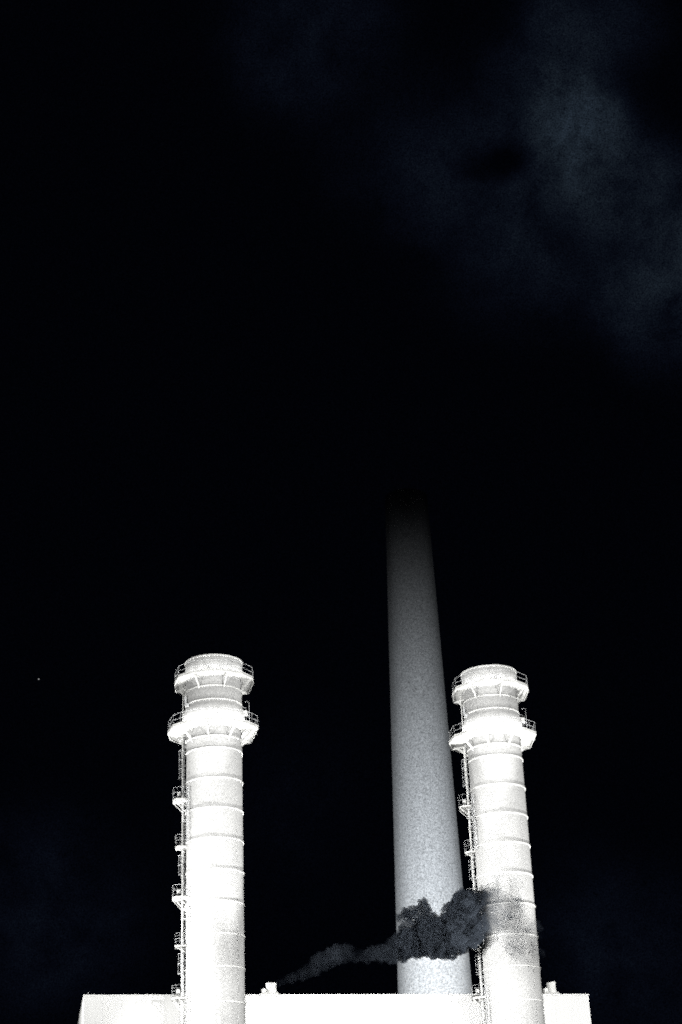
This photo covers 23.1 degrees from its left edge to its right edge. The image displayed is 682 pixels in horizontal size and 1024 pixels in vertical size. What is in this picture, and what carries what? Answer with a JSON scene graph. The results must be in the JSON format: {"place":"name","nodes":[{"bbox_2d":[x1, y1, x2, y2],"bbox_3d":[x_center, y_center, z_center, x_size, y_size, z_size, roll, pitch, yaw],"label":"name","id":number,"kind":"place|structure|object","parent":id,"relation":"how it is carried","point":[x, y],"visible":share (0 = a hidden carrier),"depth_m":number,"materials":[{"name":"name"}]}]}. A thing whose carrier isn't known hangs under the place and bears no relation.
{"place":"outdoors","nodes":[
{"label":"outdoors","id":0,"kind":"place"},
{"bbox_2d":[168,654,257,1023],"bbox_3d":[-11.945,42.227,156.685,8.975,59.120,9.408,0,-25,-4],"label":"exhaust stack","id":1,"kind":"object","parent":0,"point":[214,731],"visible":1,"depth_m":159.59,"materials":[{"name":"paint"}]},
{"bbox_2d":[78,992,590,1023],"bbox_3d":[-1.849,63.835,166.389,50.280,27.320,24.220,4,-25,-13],"label":"boiler house","id":2,"kind":"structure","parent":0,"point":[345,1009],"depth_m":160.71,"materials":[{"name":"paint"}]},
{"bbox_2d":[261,982,278,993],"bbox_3d":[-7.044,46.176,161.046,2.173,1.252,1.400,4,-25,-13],"label":"roof vent","id":3,"kind":"object","parent":2,"relation":"on","point":[270,988],"visible":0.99,"depth_m":160.75,"materials":[{"name":"metal"}]},
{"bbox_2d":[542,981,559,993],"bbox_3d":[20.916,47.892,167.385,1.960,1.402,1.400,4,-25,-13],"label":"roof vent","id":4,"kind":"object","parent":2,"relation":"on","point":[550,988],"visible":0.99,"depth_m":167.07,"materials":[{"name":"metal"}]},
{"bbox_2d":[0,0,681,1023],"label":"sky","id":5,"kind":"structure","parent":0,"point":[271,271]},
{"bbox_2d":[385,488,471,993],"bbox_3d":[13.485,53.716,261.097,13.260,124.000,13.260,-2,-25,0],"label":"concrete chimney","id":6,"kind":"object","parent":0,"point":[432,945],"visible":0.93,"depth_m":262.43,"materials":[{"name":"grey concrete"}]},
{"bbox_2d":[449,665,544,1023],"bbox_3d":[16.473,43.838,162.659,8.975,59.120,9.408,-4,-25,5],"label":"exhaust stack","id":7,"kind":"object","parent":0,"point":[493,740],"visible":1,"depth_m":165.57,"materials":[{"name":"paint"}]}
]}

